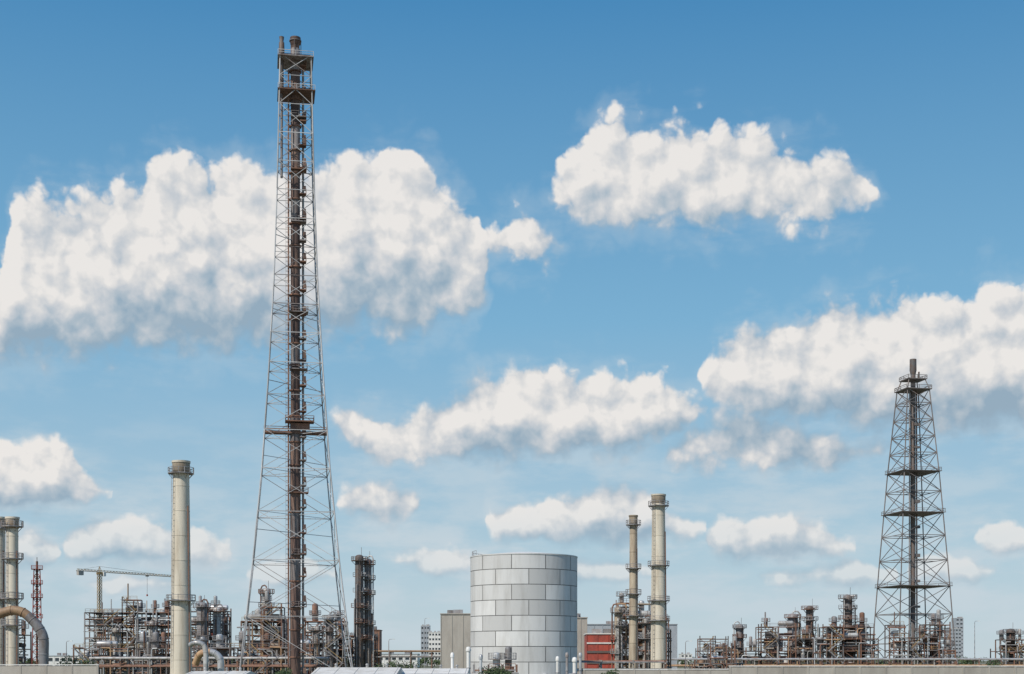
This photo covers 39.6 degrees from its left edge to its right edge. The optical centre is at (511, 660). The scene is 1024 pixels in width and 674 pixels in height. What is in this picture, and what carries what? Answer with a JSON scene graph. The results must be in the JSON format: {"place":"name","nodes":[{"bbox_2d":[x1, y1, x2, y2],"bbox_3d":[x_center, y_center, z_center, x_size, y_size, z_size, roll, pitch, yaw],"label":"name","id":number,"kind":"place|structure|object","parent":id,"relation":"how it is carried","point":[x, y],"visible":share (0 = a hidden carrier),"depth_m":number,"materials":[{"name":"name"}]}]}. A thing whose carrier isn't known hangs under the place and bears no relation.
{"place":"outdoors","nodes":[
{"label":"outdoors","id":0,"kind":"place"},
{"bbox_2d":[0,664,98,673],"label":"perimeter wall","id":1,"kind":"structure","parent":0,"point":[45,669],"depth_m":224.90,"materials":[{"name":"beige concrete"}]},
{"bbox_2d":[49,653,90,665],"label":"industrial building","id":2,"kind":"structure","parent":0,"point":[54,659],"depth_m":700.00,"materials":[{"name":"white concrete"}]},
{"bbox_2d":[382,652,419,667],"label":"industrial building","id":3,"kind":"structure","parent":0,"point":[385,660],"depth_m":700.00,"materials":[{"name":"white concrete"}]},
{"bbox_2d":[421,624,429,665],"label":"apartment building","id":4,"kind":"structure","parent":0,"point":[425,629],"depth_m":1500.00,"materials":[{"name":"white concrete"}]},
{"bbox_2d":[428,631,439,665],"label":"apartment building","id":5,"kind":"structure","parent":0,"point":[434,640],"depth_m":1450.00,"materials":[{"name":"white concrete"}]},
{"bbox_2d":[440,610,469,667],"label":"industrial building","id":6,"kind":"structure","parent":0,"point":[455,632],"depth_m":420.00,"materials":[{"name":"grey metal"}]},
{"bbox_2d":[19,661,1004,669],"bbox_3d":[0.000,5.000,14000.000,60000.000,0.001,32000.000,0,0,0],"label":"ground","id":7,"kind":"structure","parent":0,"point":[984,662],"depth_m":1246.07,"materials":[{"name":"soil"}]},
{"bbox_2d":[0,516,4,665],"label":"industrial chimney","id":8,"kind":"object","parent":7,"relation":"on","point":[2,589],"visible":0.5,"depth_m":309.03,"materials":[{"name":"metal"}]},
{"bbox_2d":[1,516,23,665],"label":"industrial chimney","id":9,"kind":"object","parent":7,"relation":"on","point":[11,555],"visible":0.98,"depth_m":298.91,"materials":[{"name":"metal"}]},
{"bbox_2d":[0,605,48,665],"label":"gas duct","id":10,"kind":"object","parent":7,"relation":"on","point":[33,621],"visible":1,"depth_m":289.18,"materials":[{"name":"grey metal"}]},
{"bbox_2d":[19,620,31,665],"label":"process unit","id":11,"kind":"object","parent":7,"relation":"on","point":[22,658],"visible":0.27,"depth_m":422.14,"materials":[{"name":"grey metal"}]},
{"bbox_2d":[31,561,42,665],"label":"flare mast","id":12,"kind":"object","parent":7,"relation":"on","point":[37,570],"visible":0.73,"depth_m":519.00,"materials":[{"name":"metal"}]},
{"bbox_2d":[57,655,87,665],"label":"bush","id":13,"kind":"object","parent":7,"relation":"on","point":[73,661],"visible":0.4,"depth_m":309.83,"materials":[{"name":"green plant"}]},
{"bbox_2d":[76,660,96,665],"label":"bush","id":14,"kind":"object","parent":7,"relation":"on","point":[84,662],"visible":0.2,"depth_m":301.02,"materials":[{"name":"green plant"}]},
{"bbox_2d":[83,599,135,673],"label":"steel frame structure","id":15,"kind":"object","parent":7,"relation":"on","point":[100,621],"visible":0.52,"depth_m":472.90,"materials":[{"name":"silver metal"}]},
{"bbox_2d":[108,620,122,671],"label":"distillation column","id":16,"kind":"structure","parent":7,"relation":"on","point":[115,633],"depth_m":439.15,"materials":[{"name":"metal"}]},
{"bbox_2d":[76,566,170,639],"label":"tower crane","id":17,"kind":"object","parent":7,"relation":"on","point":[99,573],"visible":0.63,"depth_m":699.79,"materials":[{"name":"metal"}]},
{"bbox_2d":[71,631,194,673],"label":"process unit","id":18,"kind":"object","parent":7,"relation":"on","point":[110,645],"visible":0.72,"depth_m":396.47,"materials":[{"name":"grey metal"}]},
{"bbox_2d":[121,584,170,671],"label":"steel frame structure","id":19,"kind":"object","parent":7,"relation":"on","point":[162,613],"visible":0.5,"depth_m":472.35,"materials":[{"name":"silver metal"}]},
{"bbox_2d":[144,618,158,672],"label":"distillation column","id":20,"kind":"structure","parent":7,"relation":"on","point":[152,626],"depth_m":468.92,"materials":[{"name":"metal"}]},
{"bbox_2d":[166,460,195,673],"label":"industrial chimney","id":21,"kind":"object","parent":7,"relation":"on","point":[181,634],"visible":1,"depth_m":298.34,"materials":[{"name":"metal"}]},
{"bbox_2d":[188,640,208,670],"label":"gas duct","id":22,"kind":"object","parent":7,"relation":"on","point":[203,645],"visible":1,"depth_m":284.59,"materials":[{"name":"silver metal"}]},
{"bbox_2d":[193,595,210,668],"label":"distillation column","id":23,"kind":"structure","parent":7,"relation":"on","point":[202,618],"depth_m":448.59,"materials":[{"name":"grey metal"}]},
{"bbox_2d":[192,649,223,670],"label":"gas duct","id":24,"kind":"object","parent":7,"relation":"on","point":[217,656],"visible":0.89,"depth_m":289.58,"materials":[{"name":"silver metal"}]},
{"bbox_2d":[89,657,329,673],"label":"pipe rack","id":25,"kind":"object","parent":7,"relation":"on","point":[156,665],"visible":0.66,"depth_m":356.82,"materials":[{"name":"metal"}]},
{"bbox_2d":[191,596,231,669],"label":"process unit","id":26,"kind":"object","parent":7,"relation":"on","point":[215,604],"visible":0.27,"depth_m":459.86,"materials":[{"name":"grey metal"}]},
{"bbox_2d":[209,604,224,660],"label":"distillation column","id":27,"kind":"structure","parent":7,"relation":"on","point":[217,621],"depth_m":453.82,"materials":[{"name":"metal"}]},
{"bbox_2d":[187,667,255,673],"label":"warehouse shed","id":28,"kind":"structure","parent":7,"relation":"on","point":[240,671],"depth_m":232.70,"materials":[{"name":"white metal"}]},
{"bbox_2d":[221,613,229,654],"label":"distillation column","id":29,"kind":"structure","parent":7,"relation":"on","point":[226,629],"depth_m":469.40,"materials":[{"name":"metal"}]},
{"bbox_2d":[192,623,315,673],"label":"process unit","id":30,"kind":"object","parent":7,"relation":"on","point":[221,647],"visible":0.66,"depth_m":376.37,"materials":[{"name":"grey metal"}]},
{"bbox_2d":[237,591,287,671],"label":"process unit","id":31,"kind":"object","parent":7,"relation":"on","point":[277,630],"visible":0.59,"depth_m":426.00,"materials":[{"name":"grey metal"}]},
{"bbox_2d":[258,581,274,669],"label":"distillation column","id":32,"kind":"structure","parent":7,"relation":"on","point":[261,591],"depth_m":439.25,"materials":[{"name":"metal"}]},
{"bbox_2d":[273,611,287,669],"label":"distillation column","id":33,"kind":"structure","parent":7,"relation":"on","point":[286,634],"depth_m":429.17,"materials":[{"name":"metal"}]},
{"bbox_2d":[273,668,291,673],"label":"bush","id":34,"kind":"object","parent":7,"relation":"on","point":[285,672],"visible":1,"depth_m":239.60,"materials":[{"name":"green plant"}]},
{"bbox_2d":[239,36,352,673],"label":"flare stack tower","id":35,"kind":"structure","parent":7,"relation":"on","point":[295,63],"depth_m":348.90,"materials":[{"name":"metal"}]},
{"bbox_2d":[309,622,322,672],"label":"distillation column","id":36,"kind":"structure","parent":7,"relation":"on","point":[315,640],"depth_m":424.01,"materials":[{"name":"metal"}]},
{"bbox_2d":[301,603,349,666],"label":"process unit","id":37,"kind":"object","parent":7,"relation":"on","point":[314,612],"visible":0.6,"depth_m":424.62,"materials":[{"name":"brown metal"}]},
{"bbox_2d":[322,611,337,666],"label":"distillation column","id":38,"kind":"structure","parent":7,"relation":"on","point":[330,631],"depth_m":424.05,"materials":[{"name":"grey metal"}]},
{"bbox_2d":[337,615,344,666],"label":"distillation column","id":39,"kind":"structure","parent":7,"relation":"on","point":[339,641],"depth_m":439.26,"materials":[{"name":"metal"}]},
{"bbox_2d":[311,663,402,673],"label":"warehouse shed","id":40,"kind":"structure","parent":7,"relation":"on","point":[386,669],"depth_m":211.29,"materials":[{"name":"white metal"}]},
{"bbox_2d":[351,547,367,666],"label":"distillation column","id":41,"kind":"structure","parent":7,"relation":"on","point":[359,607],"depth_m":428.80,"materials":[{"name":"metal"}]},
{"bbox_2d":[348,632,377,666],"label":"process unit","id":42,"kind":"object","parent":7,"relation":"on","point":[351,635],"visible":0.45,"depth_m":439.83,"materials":[{"name":"metal"}]},
{"bbox_2d":[364,555,375,666],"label":"distillation column","id":43,"kind":"structure","parent":7,"relation":"on","point":[369,564],"depth_m":431.05,"materials":[{"name":"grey metal"}]},
{"bbox_2d":[374,626,381,666],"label":"red industrial building","id":44,"kind":"structure","parent":7,"relation":"on","point":[376,631],"depth_m":520.00,"materials":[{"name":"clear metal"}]},
{"bbox_2d":[373,660,400,666],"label":"bush","id":45,"kind":"object","parent":7,"relation":"on","point":[392,664],"visible":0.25,"depth_m":299.45,"materials":[{"name":"green plant"}]},
{"bbox_2d":[353,650,439,667],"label":"pipe rack","id":46,"kind":"object","parent":7,"relation":"on","point":[411,656],"visible":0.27,"depth_m":516.89,"materials":[{"name":"brown metal"}]},
{"bbox_2d":[391,659,423,667],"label":"bush","id":47,"kind":"object","parent":7,"relation":"on","point":[403,665],"visible":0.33,"depth_m":309.85,"materials":[{"name":"green plant"}]},
{"bbox_2d":[402,665,469,673],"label":"warehouse shed","id":48,"kind":"structure","parent":7,"relation":"on","point":[439,670],"depth_m":221.71,"materials":[{"name":"white metal"}]},
{"bbox_2d":[450,652,453,667],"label":"vent pipe","id":49,"kind":"object","parent":7,"relation":"on","point":[452,659],"visible":0.66,"depth_m":229.81,"materials":[{"name":"grey metal"}]},
{"bbox_2d":[466,647,470,673],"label":"vent pipe","id":50,"kind":"object","parent":7,"relation":"on","point":[468,649],"visible":0.83,"depth_m":239.72,"materials":[{"name":"grey metal"}]},
{"bbox_2d":[479,654,482,673],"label":"vent pipe","id":51,"kind":"object","parent":7,"relation":"on","point":[480,662],"visible":1,"depth_m":234.81,"materials":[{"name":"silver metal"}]},
{"bbox_2d":[478,666,508,673],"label":"bush","id":52,"kind":"object","parent":7,"relation":"on","point":[491,670],"visible":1,"depth_m":234.88,"materials":[{"name":"green plant"}]},
{"bbox_2d":[472,647,518,673],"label":"industrial equipment","id":53,"kind":"object","parent":7,"relation":"on","point":[498,657],"visible":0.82,"depth_m":269.14,"materials":[{"name":"grey metal"}]},
{"bbox_2d":[19,656,1022,667],"bbox_3d":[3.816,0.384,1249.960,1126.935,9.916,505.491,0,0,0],"label":"distant tree line","id":54,"kind":"object","parent":7,"relation":"on","point":[681,662],"visible":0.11,"depth_m":1126.76,"materials":[{"name":"green plant"}]},
{"bbox_2d":[470,551,577,673],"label":"storage tank","id":55,"kind":"object","parent":7,"relation":"on","point":[523,605],"visible":0.98,"depth_m":290.12,"materials":[{"name":"grey metal"}]},
{"bbox_2d":[556,656,559,673],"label":"vent pipe","id":56,"kind":"object","parent":7,"relation":"on","point":[557,664],"visible":1,"depth_m":239.82,"materials":[{"name":"grey metal"}]},
{"bbox_2d":[565,652,568,673],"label":"vent pipe","id":57,"kind":"object","parent":7,"relation":"on","point":[566,656],"visible":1,"depth_m":244.78,"materials":[{"name":"grey metal"}]},
{"bbox_2d":[572,657,576,673],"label":"vent pipe","id":58,"kind":"object","parent":7,"relation":"on","point":[574,660],"visible":1,"depth_m":239.72,"materials":[{"name":"grey metal"}]},
{"bbox_2d":[578,652,581,673],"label":"vent pipe","id":59,"kind":"object","parent":7,"relation":"on","point":[580,662],"visible":1,"depth_m":249.80,"materials":[{"name":"silver metal"}]},
{"bbox_2d":[601,668,619,673],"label":"bush","id":60,"kind":"object","parent":7,"relation":"on","point":[611,672],"visible":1,"depth_m":239.41,"materials":[{"name":"green plant"}]},
{"bbox_2d":[610,603,625,667],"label":"distillation column","id":61,"kind":"structure","parent":7,"relation":"on","point":[618,629],"depth_m":389.11,"materials":[{"name":"metal"}]},
{"bbox_2d":[577,660,666,670],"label":"pipe rack","id":62,"kind":"object","parent":7,"relation":"on","point":[632,662],"visible":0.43,"depth_m":327.27,"materials":[{"name":"metal"}]},
{"bbox_2d":[625,515,641,667],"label":"industrial chimney","id":63,"kind":"object","parent":7,"relation":"on","point":[633,571],"visible":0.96,"depth_m":379.05,"materials":[{"name":"metal"}]},
{"bbox_2d":[613,591,671,668],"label":"process unit","id":64,"kind":"object","parent":7,"relation":"on","point":[621,600],"visible":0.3,"depth_m":395.74,"materials":[{"name":"grey metal"}]},
{"bbox_2d":[638,610,650,667],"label":"distillation column","id":65,"kind":"structure","parent":7,"relation":"on","point":[645,627],"depth_m":394.04,"materials":[{"name":"metal"}]},
{"bbox_2d":[647,494,669,667],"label":"industrial chimney","id":66,"kind":"object","parent":7,"relation":"on","point":[658,598],"visible":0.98,"depth_m":378.29,"materials":[{"name":"metal"}]},
{"bbox_2d":[689,640,743,668],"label":"process unit","id":67,"kind":"object","parent":7,"relation":"on","point":[714,660],"visible":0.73,"depth_m":416.54,"materials":[{"name":"metal"}]},
{"bbox_2d":[716,640,729,662],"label":"distillation column","id":68,"kind":"structure","parent":7,"relation":"on","point":[728,649],"depth_m":498.84,"materials":[{"name":"metal"}]},
{"bbox_2d":[695,636,761,668],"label":"process unit","id":69,"kind":"object","parent":7,"relation":"on","point":[706,646],"visible":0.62,"depth_m":496.57,"materials":[{"name":"metal"}]},
{"bbox_2d":[732,618,746,654],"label":"distillation column","id":70,"kind":"structure","parent":7,"relation":"on","point":[739,634],"depth_m":508.68,"materials":[{"name":"grey metal"}]},
{"bbox_2d":[765,633,780,662],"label":"distillation column","id":71,"kind":"structure","parent":7,"relation":"on","point":[774,649],"depth_m":498.58,"materials":[{"name":"metal"}]},
{"bbox_2d":[784,610,800,662],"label":"distillation column","id":72,"kind":"structure","parent":7,"relation":"on","point":[793,617],"depth_m":508.49,"materials":[{"name":"grey metal"}]},
{"bbox_2d":[755,612,830,663],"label":"process unit","id":73,"kind":"object","parent":7,"relation":"on","point":[819,643],"visible":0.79,"depth_m":496.45,"materials":[{"name":"metal"}]},
{"bbox_2d":[801,599,817,662],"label":"distillation column","id":74,"kind":"structure","parent":7,"relation":"on","point":[809,617],"depth_m":503.70,"materials":[{"name":"metal"}]},
{"bbox_2d":[823,619,837,663],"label":"distillation column","id":75,"kind":"structure","parent":7,"relation":"on","point":[829,630],"depth_m":498.75,"materials":[{"name":"metal"}]},
{"bbox_2d":[667,658,1023,668],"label":"pipe rack","id":76,"kind":"object","parent":7,"relation":"on","point":[870,665],"visible":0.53,"depth_m":446.86,"materials":[{"name":"metal"}]},
{"bbox_2d":[838,594,856,663],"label":"distillation column","id":77,"kind":"structure","parent":7,"relation":"on","point":[847,608],"depth_m":503.32,"materials":[{"name":"metal"}]},
{"bbox_2d":[819,612,880,663],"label":"process unit","id":78,"kind":"object","parent":7,"relation":"on","point":[848,635],"visible":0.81,"depth_m":496.75,"materials":[{"name":"metal"}]},
{"bbox_2d":[856,621,868,662],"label":"distillation column","id":79,"kind":"structure","parent":7,"relation":"on","point":[863,629],"depth_m":508.59,"materials":[{"name":"metal"}]},
{"bbox_2d":[872,359,955,663],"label":"flare stack tower","id":80,"kind":"structure","parent":7,"relation":"on","point":[912,472],"depth_m":499.21,"materials":[{"name":"metal"}]},
{"bbox_2d":[884,609,955,663],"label":"process unit","id":81,"kind":"object","parent":7,"relation":"on","point":[945,650],"visible":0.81,"depth_m":467.09,"materials":[{"name":"metal"}]},
{"bbox_2d":[926,631,941,662],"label":"distillation column","id":82,"kind":"structure","parent":7,"relation":"on","point":[932,635],"depth_m":479.00,"materials":[{"name":"metal"}]},
{"bbox_2d":[982,660,1002,666],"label":"bush","id":83,"kind":"object","parent":7,"relation":"on","point":[994,664],"visible":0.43,"depth_m":299.11,"materials":[{"name":"green plant"}]},
{"bbox_2d":[990,629,1023,663],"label":"process unit","id":84,"kind":"object","parent":7,"relation":"on","point":[1006,647],"visible":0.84,"depth_m":516.23,"materials":[{"name":"metal"}]},
{"bbox_2d":[1003,629,1018,663],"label":"distillation column","id":85,"kind":"structure","parent":7,"relation":"on","point":[1010,633],"depth_m":518.53,"materials":[{"name":"metal"}]},
{"bbox_2d":[0,0,1023,660],"label":"sky","id":86,"kind":"structure","parent":0,"point":[580,262],"materials":[{"name":"blue"}]},
{"bbox_2d":[577,613,587,673],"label":"industrial building","id":87,"kind":"structure","parent":0,"point":[581,626],"depth_m":420.00,"materials":[{"name":"beige concrete"}]},
{"bbox_2d":[583,629,613,667],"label":"red industrial building","id":88,"kind":"structure","parent":0,"point":[597,644],"depth_m":400.00,"materials":[{"name":"metal"}]},
{"bbox_2d":[587,621,677,668],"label":"industrial building","id":89,"kind":"structure","parent":0,"point":[672,627],"depth_m":520.00,"materials":[{"name":"grey metal"}]},
{"bbox_2d":[583,669,728,673],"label":"perimeter wall","id":90,"kind":"structure","parent":0,"point":[663,671],"depth_m":259.90,"materials":[{"name":"beige concrete"}]},
{"bbox_2d":[679,652,691,663],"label":"apartment building","id":91,"kind":"structure","parent":0,"point":[688,655],"depth_m":1300.00,"materials":[{"name":"white concrete"}]},
{"bbox_2d":[729,666,1023,673],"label":"perimeter wall","id":92,"kind":"structure","parent":0,"point":[878,670],"depth_m":224.90,"materials":[{"name":"beige concrete"}]},
{"bbox_2d":[946,627,961,663],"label":"office tower","id":93,"kind":"structure","parent":0,"point":[958,637],"depth_m":1500.00,"materials":[{"name":"grey concrete"}]},
{"bbox_2d":[951,617,962,657],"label":"office tower","id":94,"kind":"structure","parent":0,"point":[958,622],"depth_m":1600.00,"materials":[{"name":"grey concrete"}]},
{"bbox_2d":[974,622,974,663],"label":"street lamp","id":95,"kind":"object","parent":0,"point":[974,641],"visible":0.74,"depth_m":519.95,"materials":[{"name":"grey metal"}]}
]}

